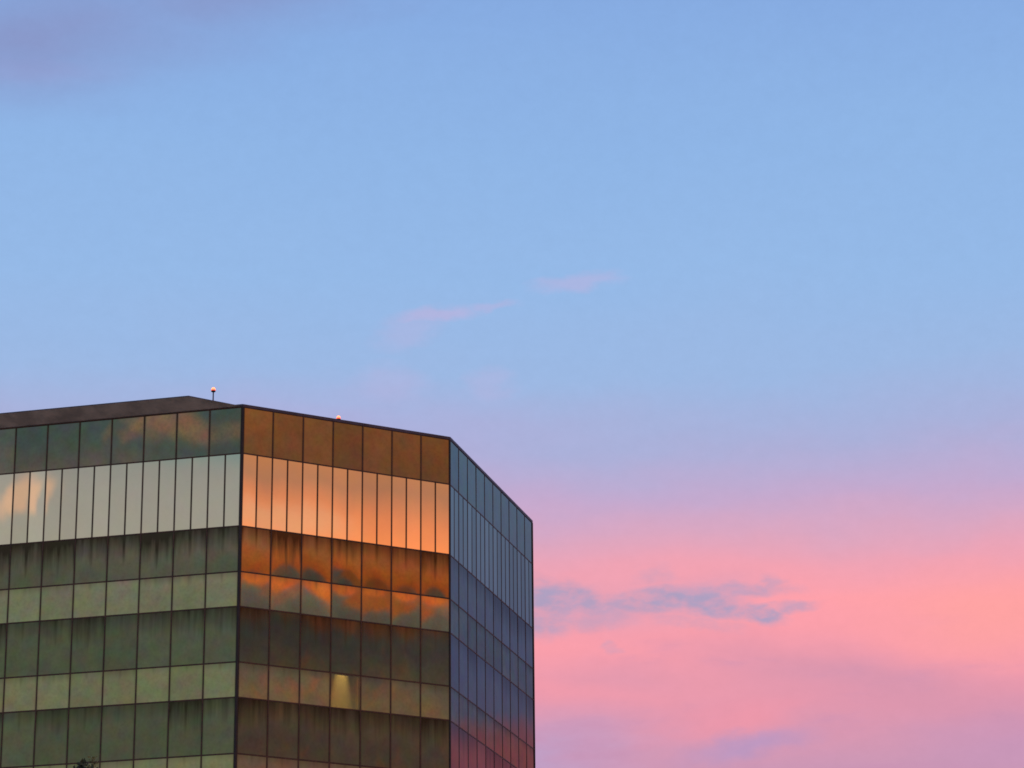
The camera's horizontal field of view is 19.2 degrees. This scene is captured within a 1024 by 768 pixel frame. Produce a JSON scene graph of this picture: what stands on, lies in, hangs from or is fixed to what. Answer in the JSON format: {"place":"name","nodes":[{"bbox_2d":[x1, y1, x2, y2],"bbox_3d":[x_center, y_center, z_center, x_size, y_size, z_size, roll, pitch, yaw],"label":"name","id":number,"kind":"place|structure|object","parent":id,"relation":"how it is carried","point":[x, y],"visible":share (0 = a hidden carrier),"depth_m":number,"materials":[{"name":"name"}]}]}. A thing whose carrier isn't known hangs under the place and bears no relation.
{"place":"outdoors","nodes":[
{"label":"outdoors","id":0,"kind":"place"},
{"bbox_2d":[73,756,98,767],"bbox_3d":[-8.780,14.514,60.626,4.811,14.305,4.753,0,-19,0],"label":"tree","id":1,"kind":"object","parent":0,"point":[83,763],"visible":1,"depth_m":62.69,"materials":[{"name":"black plant"}]},
{"bbox_2d":[0,396,534,767],"bbox_3d":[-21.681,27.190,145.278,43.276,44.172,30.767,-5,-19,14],"label":"office building","id":2,"kind":"structure","parent":0,"point":[190,582],"depth_m":135.39,"materials":[{"name":"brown glass"}]},
{"bbox_2d":[0,679,3,711],"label":"window","id":3,"kind":"structure","parent":2,"relation":"in","point":[1,680],"depth_m":134.40,"materials":[{"name":"green glass"}]},
{"bbox_2d":[0,590,7,622],"bbox_3d":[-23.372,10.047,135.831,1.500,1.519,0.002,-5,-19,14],"label":"window","id":4,"kind":"structure","parent":2,"relation":"in","point":[4,593],"depth_m":135.72,"materials":[{"name":"green glass"}]},
{"bbox_2d":[0,474,13,544],"bbox_3d":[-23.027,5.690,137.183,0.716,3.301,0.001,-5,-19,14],"label":"clerestory window","id":5,"kind":"structure","parent":2,"relation":"in","point":[6,481],"depth_m":137.19,"materials":[{"name":"grey glass"}]},
{"bbox_2d":[12,473,28,543],"bbox_3d":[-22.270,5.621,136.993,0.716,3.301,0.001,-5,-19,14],"label":"clerestory window","id":6,"kind":"structure","parent":2,"relation":"in","point":[21,484],"depth_m":136.99,"materials":[{"name":"grey glass"}]},
{"bbox_2d":[4,677,36,711],"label":"window","id":7,"kind":"structure","parent":2,"relation":"in","point":[20,693],"depth_m":134.17,"materials":[{"name":"green glass"}]},
{"bbox_2d":[8,588,39,622],"bbox_3d":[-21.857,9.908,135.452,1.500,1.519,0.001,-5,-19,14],"label":"window","id":8,"kind":"structure","parent":2,"relation":"in","point":[24,604],"depth_m":135.46,"materials":[{"name":"green glass"}]},
{"bbox_2d":[28,471,45,541],"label":"clerestory window","id":9,"kind":"structure","parent":2,"relation":"in","point":[37,483],"depth_m":136.79,"materials":[{"name":"grey glass"}]},
{"bbox_2d":[34,765,65,767],"bbox_3d":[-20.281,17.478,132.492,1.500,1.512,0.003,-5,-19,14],"label":"window","id":10,"kind":"structure","parent":2,"relation":"in","point":[55,766],"depth_m":132.67,"materials":[{"name":"green glass"}]},
{"bbox_2d":[44,470,61,540],"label":"clerestory window","id":11,"kind":"structure","parent":2,"relation":"in","point":[53,482],"depth_m":136.62,"materials":[{"name":"grey glass"}]},
{"bbox_2d":[37,674,68,709],"bbox_3d":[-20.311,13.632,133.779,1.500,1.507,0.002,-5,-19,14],"label":"window","id":12,"kind":"structure","parent":2,"relation":"in","point":[52,691],"depth_m":133.78,"materials":[{"name":"green glass"}]},
{"bbox_2d":[41,585,72,619],"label":"window","id":13,"kind":"structure","parent":2,"relation":"in","point":[56,601],"depth_m":135.06,"materials":[{"name":"green glass"}]},
{"bbox_2d":[60,468,77,539],"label":"clerestory window","id":14,"kind":"structure","parent":2,"relation":"in","point":[69,483],"depth_m":136.42,"materials":[{"name":"grey glass"}]},
{"bbox_2d":[67,763,98,767],"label":"window","id":15,"kind":"structure","parent":2,"relation":"in","point":[71,765],"depth_m":132.38,"materials":[{"name":"green glass"}]},
{"bbox_2d":[76,467,93,537],"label":"clerestory window","id":16,"kind":"structure","parent":2,"relation":"in","point":[85,485],"depth_m":136.22,"materials":[{"name":"grey glass"}]},
{"bbox_2d":[70,672,102,707],"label":"window","id":17,"kind":"structure","parent":2,"relation":"in","point":[85,688],"depth_m":133.39,"materials":[{"name":"green glass"}]},
{"bbox_2d":[73,582,105,617],"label":"window","id":18,"kind":"structure","parent":2,"relation":"in","point":[89,599],"depth_m":134.70,"materials":[{"name":"green glass"}]},
{"bbox_2d":[93,465,109,536],"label":"clerestory window","id":19,"kind":"structure","parent":2,"relation":"in","point":[102,473],"depth_m":136.05,"materials":[{"name":"grey glass"}]},
{"bbox_2d":[101,761,132,767],"bbox_3d":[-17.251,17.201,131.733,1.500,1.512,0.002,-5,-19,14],"label":"window","id":20,"kind":"structure","parent":2,"relation":"in","point":[120,764],"depth_m":131.90,"materials":[{"name":"green glass"}]},
{"bbox_2d":[109,464,125,535],"bbox_3d":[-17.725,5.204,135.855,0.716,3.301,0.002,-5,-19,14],"label":"clerestory window","id":21,"kind":"structure","parent":2,"relation":"in","point":[118,472],"depth_m":135.85,"materials":[{"name":"grey glass"}]},
{"bbox_2d":[103,670,135,704],"bbox_3d":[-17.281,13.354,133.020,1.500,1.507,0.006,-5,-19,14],"label":"window","id":22,"kind":"structure","parent":2,"relation":"in","point":[119,686],"depth_m":133.03,"materials":[{"name":"green glass"}]},
{"bbox_2d":[106,580,138,614],"bbox_3d":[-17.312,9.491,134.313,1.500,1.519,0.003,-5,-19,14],"label":"window","id":23,"kind":"structure","parent":2,"relation":"in","point":[122,596],"depth_m":134.30,"materials":[{"name":"green glass"}]},
{"bbox_2d":[125,463,142,533],"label":"clerestory window","id":24,"kind":"structure","parent":2,"relation":"in","point":[134,471],"depth_m":135.66,"materials":[{"name":"grey glass"}]},
{"bbox_2d":[142,461,158,532],"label":"clerestory window","id":25,"kind":"structure","parent":2,"relation":"in","point":[151,469],"depth_m":135.46,"materials":[{"name":"grey glass"}]},
{"bbox_2d":[134,758,166,767],"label":"window","id":26,"kind":"structure","parent":2,"relation":"in","point":[152,763],"depth_m":131.51,"materials":[{"name":"green glass"}]},
{"bbox_2d":[136,667,168,702],"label":"window","id":27,"kind":"structure","parent":2,"relation":"in","point":[153,683],"depth_m":132.64,"materials":[{"name":"green glass"}]},
{"bbox_2d":[139,577,171,612],"bbox_3d":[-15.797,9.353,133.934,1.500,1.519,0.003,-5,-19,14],"label":"window","id":28,"kind":"structure","parent":2,"relation":"in","point":[155,594],"depth_m":133.94,"materials":[{"name":"green glass"}]},
{"bbox_2d":[158,460,174,531],"bbox_3d":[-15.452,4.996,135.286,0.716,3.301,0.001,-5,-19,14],"label":"clerestory window","id":29,"kind":"structure","parent":2,"relation":"in","point":[167,468],"depth_m":135.29,"materials":[{"name":"grey glass"}]},
{"bbox_2d":[175,458,191,529],"bbox_3d":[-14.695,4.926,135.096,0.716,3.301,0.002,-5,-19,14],"label":"clerestory window","id":30,"kind":"structure","parent":2,"relation":"in","point":[183,468],"depth_m":135.09,"materials":[{"name":"grey glass"}]},
{"bbox_2d":[168,756,200,767],"bbox_3d":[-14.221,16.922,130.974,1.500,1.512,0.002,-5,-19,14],"label":"window","id":31,"kind":"structure","parent":2,"relation":"in","point":[184,762],"depth_m":131.13,"materials":[{"name":"green glass"}]},
{"bbox_2d":[170,665,202,700],"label":"window","id":32,"kind":"structure","parent":2,"relation":"in","point":[185,681],"depth_m":132.25,"materials":[{"name":"green glass"}]},
{"bbox_2d":[172,575,204,609],"bbox_3d":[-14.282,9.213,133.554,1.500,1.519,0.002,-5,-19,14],"label":"window","id":33,"kind":"structure","parent":2,"relation":"in","point":[188,591],"depth_m":133.55,"materials":[{"name":"green glass"}]},
{"bbox_2d":[191,457,207,528],"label":"clerestory window","id":34,"kind":"structure","parent":2,"relation":"in","point":[200,465],"depth_m":134.90,"materials":[{"name":"grey glass"}]},
{"bbox_2d":[208,455,224,527],"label":"clerestory window","id":35,"kind":"structure","parent":2,"relation":"in","point":[216,463],"depth_m":134.70,"materials":[{"name":"grey glass"}]},
{"bbox_2d":[202,754,233,767],"bbox_3d":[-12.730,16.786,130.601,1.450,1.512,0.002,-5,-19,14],"label":"window","id":36,"kind":"structure","parent":2,"relation":"in","point":[216,761],"depth_m":130.75,"materials":[{"name":"green glass"}]},
{"bbox_2d":[203,663,235,698],"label":"window","id":37,"kind":"structure","parent":2,"relation":"in","point":[219,679],"depth_m":131.90,"materials":[{"name":"green glass"}]},
{"bbox_2d":[206,572,237,607],"bbox_3d":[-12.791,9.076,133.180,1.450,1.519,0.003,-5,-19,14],"label":"window","id":38,"kind":"structure","parent":2,"relation":"in","point":[221,589],"depth_m":133.19,"materials":[{"name":"green glass"}]},
{"bbox_2d":[224,454,239,525],"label":"clerestory window","id":39,"kind":"structure","parent":2,"relation":"in","point":[232,482],"depth_m":134.53,"materials":[{"name":"grey glass"}]},
{"bbox_2d":[242,454,256,526],"bbox_3d":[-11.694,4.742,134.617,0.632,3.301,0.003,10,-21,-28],"label":"clerestory window","id":40,"kind":"structure","parent":2,"relation":"in","point":[249,465],"depth_m":134.60,"materials":[{"name":"orange glass"}]},
{"bbox_2d":[237,754,265,767],"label":"window","id":41,"kind":"structure","parent":2,"relation":"in","point":[243,761],"depth_m":130.90,"materials":[{"name":"brown glass"}]},
{"bbox_2d":[238,663,267,699],"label":"window","id":42,"kind":"structure","parent":2,"relation":"in","point":[253,679],"depth_m":132.06,"materials":[{"name":"brown glass"}]},
{"bbox_2d":[240,572,269,608],"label":"window","id":43,"kind":"structure","parent":2,"relation":"in","point":[254,587],"depth_m":133.36,"materials":[{"name":"brown glass"}]},
{"bbox_2d":[257,456,271,528],"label":"clerestory window","id":44,"kind":"structure","parent":2,"relation":"in","point":[264,464],"depth_m":134.93,"materials":[{"name":"orange glass"}]},
{"bbox_2d":[272,459,286,530],"bbox_3d":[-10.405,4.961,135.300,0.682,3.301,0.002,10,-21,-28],"label":"clerestory window","id":45,"kind":"structure","parent":2,"relation":"in","point":[279,466],"depth_m":135.29,"materials":[{"name":"orange glass"}]},
{"bbox_2d":[268,757,297,767],"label":"window","id":46,"kind":"structure","parent":2,"relation":"in","point":[272,762],"depth_m":131.61,"materials":[{"name":"brown glass"}]},
{"bbox_2d":[269,666,298,702],"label":"window","id":47,"kind":"structure","parent":2,"relation":"in","point":[283,682],"depth_m":132.74,"materials":[{"name":"brown glass"}]},
{"bbox_2d":[270,576,299,612],"bbox_3d":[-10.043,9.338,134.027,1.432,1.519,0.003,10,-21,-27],"label":"window","id":48,"kind":"structure","parent":2,"relation":"in","point":[285,592],"depth_m":134.04,"materials":[{"name":"orange glass"}]},
{"bbox_2d":[287,461,301,532],"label":"clerestory window","id":49,"kind":"structure","parent":2,"relation":"in","point":[294,468],"depth_m":135.66,"materials":[{"name":"orange glass"}]},
{"bbox_2d":[302,463,316,534],"bbox_3d":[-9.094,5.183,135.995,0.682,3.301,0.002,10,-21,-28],"label":"clerestory window","id":50,"kind":"structure","parent":2,"relation":"in","point":[309,470],"depth_m":136.02,"materials":[{"name":"orange glass"}]},
{"bbox_2d":[299,761,328,767],"bbox_3d":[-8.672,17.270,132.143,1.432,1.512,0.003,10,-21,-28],"label":"window","id":51,"kind":"structure","parent":2,"relation":"in","point":[302,764],"depth_m":132.30,"materials":[{"name":"brown glass"}]},
{"bbox_2d":[300,670,329,705],"bbox_3d":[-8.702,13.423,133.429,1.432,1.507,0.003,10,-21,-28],"label":"window","id":52,"kind":"structure","parent":2,"relation":"in","point":[314,686],"depth_m":133.42,"materials":[{"name":"brown glass"}]},
{"bbox_2d":[301,580,330,616],"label":"window","id":53,"kind":"structure","parent":2,"relation":"in","point":[316,596],"depth_m":134.73,"materials":[{"name":"orange glass"}]},
{"bbox_2d":[318,465,331,536],"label":"clerestory window","id":54,"kind":"structure","parent":2,"relation":"in","point":[324,473],"depth_m":136.35,"materials":[{"name":"orange glass"}]},
{"bbox_2d":[333,468,346,539],"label":"clerestory window","id":55,"kind":"structure","parent":2,"relation":"in","point":[339,475],"depth_m":136.70,"materials":[{"name":"orange glass"}]},
{"bbox_2d":[330,764,358,767],"bbox_3d":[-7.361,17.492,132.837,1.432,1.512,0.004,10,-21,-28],"label":"window","id":56,"kind":"structure","parent":2,"relation":"in","point":[331,765],"depth_m":132.97,"materials":[{"name":"brown glass"}]},
{"bbox_2d":[331,673,359,709],"bbox_3d":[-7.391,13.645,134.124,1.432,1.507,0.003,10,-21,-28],"label":"window","id":57,"kind":"structure","parent":2,"relation":"in","point":[345,689],"depth_m":134.14,"materials":[{"name":"glass"}]},
{"bbox_2d":[332,584,360,620],"bbox_3d":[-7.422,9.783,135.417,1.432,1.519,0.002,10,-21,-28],"label":"window","id":58,"kind":"structure","parent":2,"relation":"in","point":[346,600],"depth_m":135.42,"materials":[{"name":"orange glass"}]},
{"bbox_2d":[348,470,361,541],"bbox_3d":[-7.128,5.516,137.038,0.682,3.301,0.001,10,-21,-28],"label":"clerestory window","id":59,"kind":"structure","parent":2,"relation":"in","point":[354,477],"depth_m":137.05,"materials":[{"name":"orange glass"}]},
{"bbox_2d":[363,472,376,543],"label":"clerestory window","id":60,"kind":"structure","parent":2,"relation":"in","point":[369,479],"depth_m":137.39,"materials":[{"name":"orange glass"}]},
{"bbox_2d":[361,677,389,712],"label":"window","id":61,"kind":"structure","parent":2,"relation":"in","point":[375,693],"depth_m":134.83,"materials":[{"name":"brown glass"}]},
{"bbox_2d":[362,588,390,623],"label":"window","id":62,"kind":"structure","parent":2,"relation":"in","point":[375,603],"depth_m":136.12,"materials":[{"name":"orange glass"}]},
{"bbox_2d":[377,474,390,545],"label":"clerestory window","id":63,"kind":"structure","parent":2,"relation":"in","point":[384,482],"depth_m":137.72,"materials":[{"name":"orange glass"}]},
{"bbox_2d":[392,477,405,547],"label":"clerestory window","id":64,"kind":"structure","parent":2,"relation":"in","point":[398,484],"depth_m":138.09,"materials":[{"name":"orange glass"}]},
{"bbox_2d":[391,680,419,715],"bbox_3d":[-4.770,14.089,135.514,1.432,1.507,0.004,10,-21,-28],"label":"window","id":65,"kind":"structure","parent":2,"relation":"in","point":[405,696],"depth_m":135.52,"materials":[{"name":"brown glass"}]},
{"bbox_2d":[392,592,419,627],"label":"window","id":66,"kind":"structure","parent":2,"relation":"in","point":[405,607],"depth_m":136.82,"materials":[{"name":"orange glass"}]},
{"bbox_2d":[407,479,419,549],"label":"clerestory window","id":67,"kind":"structure","parent":2,"relation":"in","point":[413,486],"depth_m":138.43,"materials":[{"name":"orange glass"}]},
{"bbox_2d":[421,481,434,551],"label":"clerestory window","id":68,"kind":"structure","parent":2,"relation":"in","point":[428,488],"depth_m":138.77,"materials":[{"name":"orange glass"}]},
{"bbox_2d":[421,596,448,631],"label":"window","id":69,"kind":"structure","parent":2,"relation":"in","point":[434,611],"depth_m":137.49,"materials":[{"name":"orange glass"}]},
{"bbox_2d":[421,684,448,718],"bbox_3d":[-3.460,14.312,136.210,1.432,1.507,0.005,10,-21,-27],"label":"window","id":70,"kind":"structure","parent":2,"relation":"in","point":[434,698],"depth_m":136.19,"materials":[{"name":"brown glass"}]},
{"bbox_2d":[436,483,448,553],"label":"clerestory window","id":71,"kind":"structure","parent":2,"relation":"in","point":[442,490],"depth_m":139.11,"materials":[{"name":"orange glass"}]},
{"bbox_2d":[451,487,453,556],"bbox_3d":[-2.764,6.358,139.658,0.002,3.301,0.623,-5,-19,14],"label":"clerestory window","id":72,"kind":"structure","parent":2,"relation":"in","point":[452,490],"depth_m":139.71,"materials":[{"name":"blue glass"}]},
{"bbox_2d":[451,601,458,638],"bbox_3d":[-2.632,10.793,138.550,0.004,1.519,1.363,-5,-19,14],"label":"window","id":73,"kind":"structure","parent":2,"relation":"in","point":[454,608],"depth_m":138.60,"materials":[{"name":"blue glass"}]},
{"bbox_2d":[451,688,458,725],"bbox_3d":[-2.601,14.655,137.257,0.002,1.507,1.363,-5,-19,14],"label":"window","id":74,"kind":"structure","parent":2,"relation":"in","point":[454,695],"depth_m":137.29,"materials":[{"name":"blue glass"}]},
{"bbox_2d":[455,491,458,561],"bbox_3d":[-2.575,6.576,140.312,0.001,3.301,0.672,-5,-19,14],"label":"clerestory window","id":75,"kind":"structure","parent":2,"relation":"in","point":[456,494],"depth_m":140.37,"materials":[{"name":"blue glass"}]},
{"bbox_2d":[459,495,462,564],"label":"clerestory window","id":76,"kind":"structure","parent":2,"relation":"in","point":[460,497],"depth_m":140.99,"materials":[{"name":"blue glass"}]},
{"bbox_2d":[459,608,467,645],"bbox_3d":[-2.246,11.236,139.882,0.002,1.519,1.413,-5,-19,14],"label":"window","id":77,"kind":"structure","parent":2,"relation":"in","point":[463,617],"depth_m":139.89,"materials":[{"name":"blue glass"}]},
{"bbox_2d":[460,695,467,731],"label":"window","id":78,"kind":"structure","parent":2,"relation":"in","point":[463,702],"depth_m":138.63,"materials":[{"name":"blue glass"}]},
{"bbox_2d":[463,498,467,569],"bbox_3d":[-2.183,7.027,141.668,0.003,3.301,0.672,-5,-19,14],"label":"clerestory window","id":79,"kind":"structure","parent":2,"relation":"in","point":[465,502],"depth_m":141.65,"materials":[{"name":"blue glass"}]},
{"bbox_2d":[468,503,471,572],"bbox_3d":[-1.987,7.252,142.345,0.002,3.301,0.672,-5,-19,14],"label":"clerestory window","id":80,"kind":"structure","parent":2,"relation":"in","point":[469,506],"depth_m":142.37,"materials":[{"name":"blue glass"}]},
{"bbox_2d":[468,615,476,652],"bbox_3d":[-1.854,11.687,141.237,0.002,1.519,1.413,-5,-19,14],"label":"window","id":81,"kind":"structure","parent":2,"relation":"in","point":[471,622],"depth_m":141.20,"materials":[{"name":"blue glass"}]},
{"bbox_2d":[469,702,476,738],"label":"window","id":82,"kind":"structure","parent":2,"relation":"in","point":[472,708],"depth_m":140.00,"materials":[{"name":"blue glass"}]},
{"bbox_2d":[472,507,475,576],"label":"clerestory window","id":83,"kind":"structure","parent":2,"relation":"in","point":[473,510],"depth_m":143.00,"materials":[{"name":"blue glass"}]},
{"bbox_2d":[477,512,480,580],"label":"clerestory window","id":84,"kind":"structure","parent":2,"relation":"in","point":[478,515],"depth_m":143.67,"materials":[{"name":"blue glass"}]},
{"bbox_2d":[477,623,484,659],"bbox_3d":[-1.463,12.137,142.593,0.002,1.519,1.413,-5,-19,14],"label":"window","id":85,"kind":"structure","parent":2,"relation":"in","point":[480,630],"depth_m":142.58,"materials":[{"name":"blue glass"}]},
{"bbox_2d":[477,708,485,744],"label":"window","id":86,"kind":"structure","parent":2,"relation":"in","point":[481,733],"depth_m":141.27,"materials":[{"name":"purple glass"}]},
{"bbox_2d":[481,516,484,584],"bbox_3d":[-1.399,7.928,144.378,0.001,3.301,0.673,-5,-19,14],"label":"clerestory window","id":87,"kind":"structure","parent":2,"relation":"in","point":[482,519],"depth_m":144.40,"materials":[{"name":"blue glass"}]},
{"bbox_2d":[485,520,488,587],"bbox_3d":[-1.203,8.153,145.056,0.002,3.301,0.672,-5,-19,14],"label":"clerestory window","id":88,"kind":"structure","parent":2,"relation":"in","point":[486,522],"depth_m":145.08,"materials":[{"name":"blue glass"}]},
{"bbox_2d":[486,630,493,666],"bbox_3d":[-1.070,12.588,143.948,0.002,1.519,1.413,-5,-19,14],"label":"window","id":89,"kind":"structure","parent":2,"relation":"in","point":[489,638],"depth_m":143.98,"materials":[{"name":"blue glass"}]},
{"bbox_2d":[486,714,493,750],"bbox_3d":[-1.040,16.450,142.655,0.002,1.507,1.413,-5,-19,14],"label":"window","id":90,"kind":"structure","parent":2,"relation":"in","point":[489,721],"depth_m":142.65,"materials":[{"name":"purple glass"}]},
{"bbox_2d":[489,523,492,591],"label":"clerestory window","id":91,"kind":"structure","parent":2,"relation":"in","point":[490,526],"depth_m":145.75,"materials":[{"name":"blue glass"}]},
{"bbox_2d":[493,527,496,595],"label":"clerestory window","id":92,"kind":"structure","parent":2,"relation":"in","point":[494,530],"depth_m":146.48,"materials":[{"name":"blue glass"}]},
{"bbox_2d":[494,637,501,672],"bbox_3d":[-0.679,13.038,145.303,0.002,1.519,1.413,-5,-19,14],"label":"window","id":93,"kind":"structure","parent":2,"relation":"in","point":[497,644],"depth_m":145.32,"materials":[{"name":"blue glass"}]},
{"bbox_2d":[495,721,501,755],"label":"window","id":94,"kind":"structure","parent":2,"relation":"in","point":[498,728],"depth_m":144.02,"materials":[{"name":"purple glass"}]},
{"bbox_2d":[497,531,500,598],"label":"clerestory window","id":95,"kind":"structure","parent":2,"relation":"in","point":[498,534],"depth_m":147.14,"materials":[{"name":"blue glass"}]},
{"bbox_2d":[502,536,504,602],"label":"clerestory window","id":96,"kind":"structure","parent":2,"relation":"in","point":[503,539],"depth_m":147.76,"materials":[{"name":"blue glass"}]},
{"bbox_2d":[502,644,509,679],"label":"window","id":97,"kind":"structure","parent":2,"relation":"in","point":[505,651],"depth_m":146.64,"materials":[{"name":"blue glass"}]},
{"bbox_2d":[503,727,510,762],"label":"window","id":98,"kind":"structure","parent":2,"relation":"in","point":[506,734],"depth_m":145.39,"materials":[{"name":"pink glass"}]},
{"bbox_2d":[506,540,509,606],"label":"clerestory window","id":99,"kind":"structure","parent":2,"relation":"in","point":[507,543],"depth_m":148.44,"materials":[{"name":"blue glass"}]},
{"bbox_2d":[510,544,513,610],"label":"clerestory window","id":100,"kind":"structure","parent":2,"relation":"in","point":[511,547],"depth_m":149.12,"materials":[{"name":"blue glass"}]},
{"bbox_2d":[510,651,517,685],"bbox_3d":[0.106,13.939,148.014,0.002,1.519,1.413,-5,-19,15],"label":"window","id":101,"kind":"structure","parent":2,"relation":"in","point":[514,659],"depth_m":148.05,"materials":[{"name":"blue glass"}]},
{"bbox_2d":[511,733,518,767],"bbox_3d":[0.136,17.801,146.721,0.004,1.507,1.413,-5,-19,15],"label":"window","id":102,"kind":"structure","parent":2,"relation":"in","point":[514,740],"depth_m":146.75,"materials":[{"name":"pink glass"}]},
{"bbox_2d":[514,548,516,612],"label":"clerestory window","id":103,"kind":"structure","parent":2,"relation":"in","point":[515,550],"depth_m":149.83,"materials":[{"name":"blue glass"}]},
{"bbox_2d":[518,551,520,616],"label":"clerestory window","id":104,"kind":"structure","parent":2,"relation":"in","point":[519,554],"depth_m":150.52,"materials":[{"name":"blue glass"}]},
{"bbox_2d":[518,657,525,692],"bbox_3d":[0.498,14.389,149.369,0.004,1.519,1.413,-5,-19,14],"label":"window","id":105,"kind":"structure","parent":2,"relation":"in","point":[522,665],"depth_m":149.41,"materials":[{"name":"blue glass"}]},
{"bbox_2d":[521,554,524,620],"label":"clerestory window","id":106,"kind":"structure","parent":2,"relation":"in","point":[522,557],"depth_m":151.22,"materials":[{"name":"blue glass"}]},
{"bbox_2d":[519,739,526,767],"bbox_3d":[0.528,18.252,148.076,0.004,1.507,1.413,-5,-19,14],"label":"window","id":107,"kind":"structure","parent":2,"relation":"in","point":[522,746],"depth_m":148.08,"materials":[{"name":"red glass"}]},
{"bbox_2d":[525,558,528,623],"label":"clerestory window","id":108,"kind":"structure","parent":2,"relation":"in","point":[526,561],"depth_m":151.91,"materials":[{"name":"blue glass"}]},
{"bbox_2d":[526,664,533,698],"bbox_3d":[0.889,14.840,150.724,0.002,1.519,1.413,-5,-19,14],"label":"window","id":109,"kind":"structure","parent":2,"relation":"in","point":[529,671],"depth_m":150.67,"materials":[{"name":"blue glass"}]},
{"bbox_2d":[527,745,533,767],"bbox_3d":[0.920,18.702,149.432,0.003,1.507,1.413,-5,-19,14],"label":"window","id":110,"kind":"structure","parent":2,"relation":"in","point":[530,752],"depth_m":149.46,"materials":[{"name":"red glass"}]},
{"bbox_2d":[529,562,532,627],"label":"clerestory window","id":111,"kind":"structure","parent":2,"relation":"in","point":[530,565],"depth_m":152.48,"materials":[{"name":"blue glass"}]},
{"bbox_2d":[0,0,1023,767],"label":"sky","id":112,"kind":"structure","parent":0,"point":[725,297],"materials":[{"name":"blue"}]}
]}

